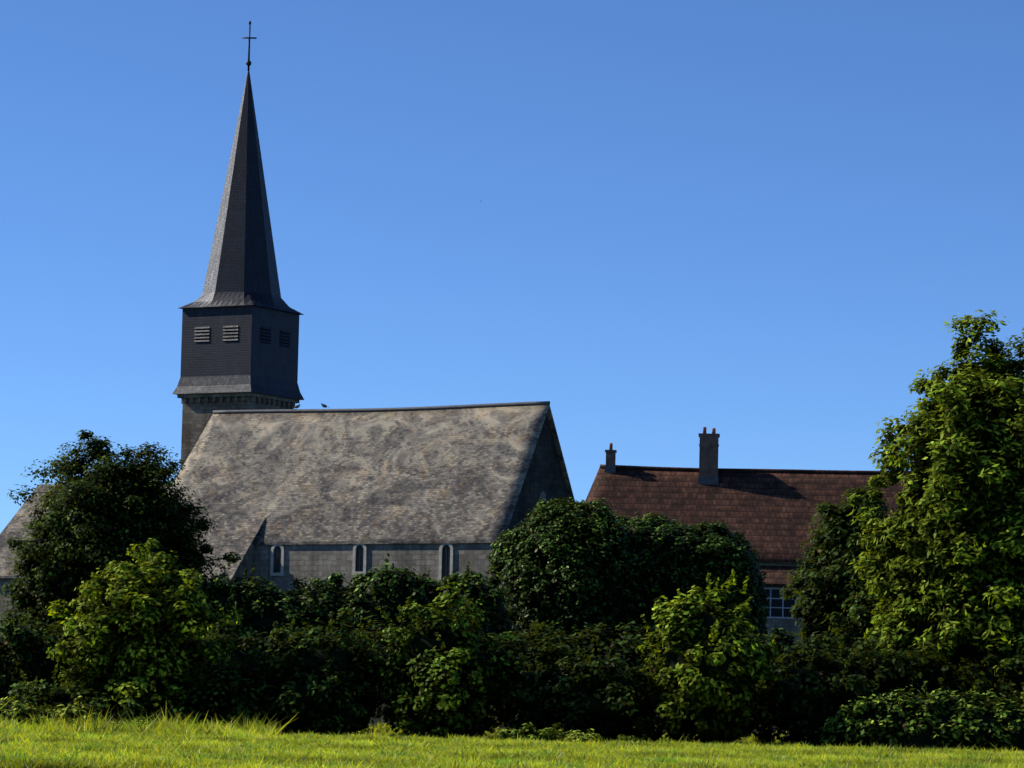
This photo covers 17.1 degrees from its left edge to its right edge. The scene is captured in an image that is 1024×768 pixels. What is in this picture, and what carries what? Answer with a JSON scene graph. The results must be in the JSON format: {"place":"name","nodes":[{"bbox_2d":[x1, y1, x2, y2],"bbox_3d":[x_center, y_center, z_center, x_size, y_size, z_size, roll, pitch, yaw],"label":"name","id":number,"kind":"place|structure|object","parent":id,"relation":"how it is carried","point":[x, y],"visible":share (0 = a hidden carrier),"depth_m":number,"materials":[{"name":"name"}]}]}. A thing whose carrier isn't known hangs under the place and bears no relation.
{"place":"outdoors","nodes":[
{"label":"outdoors","id":0,"kind":"place"},
{"bbox_2d":[177,392,299,466],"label":"church tower","id":1,"kind":"structure","parent":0,"point":[197,411],"depth_m":186.15,"materials":[{"name":"grey stone"}]},
{"bbox_2d":[173,305,303,399],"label":"belfry","id":2,"kind":"object","parent":1,"relation":"on","point":[234,349],"visible":0.98,"depth_m":186.11,"materials":[{"name":"grey stone"}]},
{"bbox_2d":[179,71,303,314],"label":"church spire","id":3,"kind":"structure","parent":2,"relation":"on","point":[242,268],"depth_m":187.39,"materials":[{"name":"grey tile"}]},
{"bbox_2d":[242,21,256,70],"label":"cross","id":4,"kind":"object","parent":3,"relation":"on","point":[248,63],"visible":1,"depth_m":189.47,"materials":[{"name":"black metal"}]},
{"bbox_2d":[0,668,1023,740],"bbox_3d":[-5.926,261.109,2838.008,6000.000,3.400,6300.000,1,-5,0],"label":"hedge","id":5,"kind":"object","parent":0,"point":[376,720],"depth_m":130.68,"materials":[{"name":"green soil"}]},
{"bbox_2d":[0,608,79,698],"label":"shrub","id":6,"kind":"object","parent":5,"relation":"on","point":[19,655],"visible":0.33,"depth_m":134.20,"materials":[{"name":"green plant"}]},
{"bbox_2d":[11,669,90,710],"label":"shrub","id":7,"kind":"object","parent":5,"relation":"on","point":[23,675],"visible":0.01,"depth_m":125.39,"materials":[{"name":"green plant"}]},
{"bbox_2d":[0,696,148,725],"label":"weeds","id":8,"kind":"object","parent":5,"relation":"on","point":[71,712],"visible":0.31,"depth_m":120.48,"materials":[{"name":"green plant"}]},
{"bbox_2d":[2,660,235,725],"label":"shrub","id":9,"kind":"object","parent":5,"relation":"on","point":[97,698],"visible":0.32,"depth_m":123.08,"materials":[{"name":"green plant"}]},
{"bbox_2d":[0,429,240,634],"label":"tall tree","id":10,"kind":"object","parent":5,"relation":"on","point":[104,512],"visible":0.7,"depth_m":147.78,"materials":[{"name":"green plant"}]},
{"bbox_2d":[41,538,242,721],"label":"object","id":11,"kind":"object","parent":5,"relation":"on","point":[130,635],"visible":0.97,"depth_m":124.09,"materials":[{"name":"green plant"}]},
{"bbox_2d":[165,647,274,729],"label":"shrub","id":12,"kind":"object","parent":5,"relation":"on","point":[243,701],"visible":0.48,"depth_m":123.34,"materials":[{"name":"green plant"}]},
{"bbox_2d":[194,556,307,649],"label":"hedge","id":13,"kind":"object","parent":5,"relation":"on","point":[256,601],"visible":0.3,"depth_m":144.33,"materials":[{"name":"green plant"}]},
{"bbox_2d":[0,414,569,643],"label":"church nave walls","id":14,"kind":"structure","parent":5,"relation":"on","point":[324,561],"depth_m":170.57,"materials":[{"name":"grey stone"}]},
{"bbox_2d":[0,405,574,584],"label":"church roof","id":15,"kind":"structure","parent":14,"relation":"on","point":[458,475],"depth_m":173.07,"materials":[{"name":"grey stone"}]},
{"bbox_2d":[213,401,549,413],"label":"roof ridge","id":16,"kind":"structure","parent":15,"relation":"on","point":[384,409],"depth_m":175.32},
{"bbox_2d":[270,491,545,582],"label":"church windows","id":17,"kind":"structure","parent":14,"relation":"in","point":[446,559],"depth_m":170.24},
{"bbox_2d":[228,608,402,734],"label":"shrub","id":18,"kind":"object","parent":5,"relation":"on","point":[324,685],"visible":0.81,"depth_m":123.52,"materials":[{"name":"green plant"}]},
{"bbox_2d":[277,572,367,645],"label":"hedge","id":19,"kind":"object","parent":5,"relation":"on","point":[321,603],"visible":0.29,"depth_m":144.64,"materials":[{"name":"green plant"}]},
{"bbox_2d":[338,553,444,637],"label":"hedge","id":20,"kind":"object","parent":5,"relation":"on","point":[387,590],"visible":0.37,"depth_m":144.08,"materials":[{"name":"green plant"}]},
{"bbox_2d":[360,567,525,738],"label":"shrub","id":21,"kind":"object","parent":5,"relation":"on","point":[440,670],"visible":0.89,"depth_m":123.20,"materials":[{"name":"green plant"}]},
{"bbox_2d":[431,561,517,637],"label":"hedge","id":22,"kind":"object","parent":5,"relation":"on","point":[493,607],"visible":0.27,"depth_m":145.64,"materials":[{"name":"green plant"}]},
{"bbox_2d":[0,697,1023,767],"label":"grass","id":23,"kind":"structure","parent":5,"relation":"on","point":[96,744],"depth_m":92.42,"materials":[{"name":"green plant"}]},
{"bbox_2d":[0,615,1023,708],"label":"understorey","id":24,"kind":"object","parent":5,"relation":"on","point":[901,671],"visible":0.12,"depth_m":135.84,"materials":[{"name":"green plant"}]},
{"bbox_2d":[495,722,566,741],"bbox_3d":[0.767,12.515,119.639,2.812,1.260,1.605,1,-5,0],"label":"weeds","id":25,"kind":"object","parent":5,"relation":"on","point":[503,734],"visible":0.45,"depth_m":119.38,"materials":[{"name":"green plant"}]},
{"bbox_2d":[464,634,664,741],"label":"shrub","id":26,"kind":"object","parent":5,"relation":"on","point":[603,702],"visible":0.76,"depth_m":123.14,"materials":[{"name":"green plant"}]},
{"bbox_2d":[485,496,651,650],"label":"ivy mound","id":27,"kind":"object","parent":5,"relation":"on","point":[570,567],"visible":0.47,"depth_m":155.75,"materials":[{"name":"green plant"}]},
{"bbox_2d":[551,728,604,742],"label":"weeds","id":28,"kind":"object","parent":5,"relation":"on","point":[575,736],"visible":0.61,"depth_m":119.64,"materials":[{"name":"green plant"}]},
{"bbox_2d":[613,505,769,650],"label":"ivy mound","id":29,"kind":"object","parent":5,"relation":"on","point":[673,556],"visible":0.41,"depth_m":157.97,"materials":[{"name":"green plant"}]},
{"bbox_2d":[636,568,786,743],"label":"shrub","id":30,"kind":"object","parent":5,"relation":"on","point":[711,671],"visible":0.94,"depth_m":122.54,"materials":[{"name":"green plant"}]},
{"bbox_2d":[758,562,806,651],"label":"house walls","id":31,"kind":"structure","parent":5,"relation":"on","point":[787,625],"depth_m":192.00,"materials":[{"name":"grey paint"}]},
{"bbox_2d":[586,464,911,585],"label":"house roof","id":32,"kind":"structure","parent":31,"relation":"on","point":[769,513],"depth_m":198.01,"materials":[{"name":"brown tile"}]},
{"bbox_2d":[605,465,717,484],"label":"chimney flashing","id":33,"kind":"object","parent":32,"relation":"on","point":[701,480],"visible":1,"depth_m":199.05,"materials":[{"name":"grey metal"}]},
{"bbox_2d":[605,433,719,476],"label":"house chimneys","id":34,"kind":"object","parent":32,"relation":"on","point":[708,454],"visible":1,"depth_m":199.23,"materials":[{"name":"brick"}]},
{"bbox_2d":[609,427,715,449],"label":"chimney pots","id":35,"kind":"object","parent":34,"relation":"on","point":[704,431],"visible":1,"depth_m":199.88,"materials":[{"name":"ceramic"}]},
{"bbox_2d":[762,587,807,618],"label":"house windows","id":36,"kind":"structure","parent":31,"relation":"in","point":[779,608],"depth_m":192.08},
{"bbox_2d":[737,634,880,745],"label":"shrub","id":37,"kind":"object","parent":5,"relation":"on","point":[810,697],"visible":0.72,"depth_m":123.34,"materials":[{"name":"green plant"}]},
{"bbox_2d":[780,484,967,655],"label":"dark tree","id":38,"kind":"object","parent":5,"relation":"on","point":[836,539],"visible":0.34,"depth_m":150.75,"materials":[{"name":"green plant"}]},
{"bbox_2d":[789,563,958,652],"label":"bush","id":39,"kind":"object","parent":5,"relation":"on","point":[812,624],"visible":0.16,"depth_m":149.00,"materials":[{"name":"green plant"}]},
{"bbox_2d":[822,573,985,674],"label":"shrub","id":40,"kind":"object","parent":5,"relation":"on","point":[861,620],"visible":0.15,"depth_m":144.81,"materials":[{"name":"green plant"}]},
{"bbox_2d":[815,671,1023,751],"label":"hedge","id":41,"kind":"object","parent":5,"relation":"on","point":[940,718],"visible":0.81,"depth_m":120.79,"materials":[{"name":"green plant"}]},
{"bbox_2d":[847,309,1023,684],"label":"tall tree","id":42,"kind":"object","parent":5,"relation":"on","point":[950,537],"visible":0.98,"depth_m":138.54,"materials":[{"name":"green plant"}]},
{"bbox_2d":[0,0,1023,532],"label":"sky","id":43,"kind":"structure","parent":0,"point":[656,223],"materials":[{"name":"blue"}]}
]}

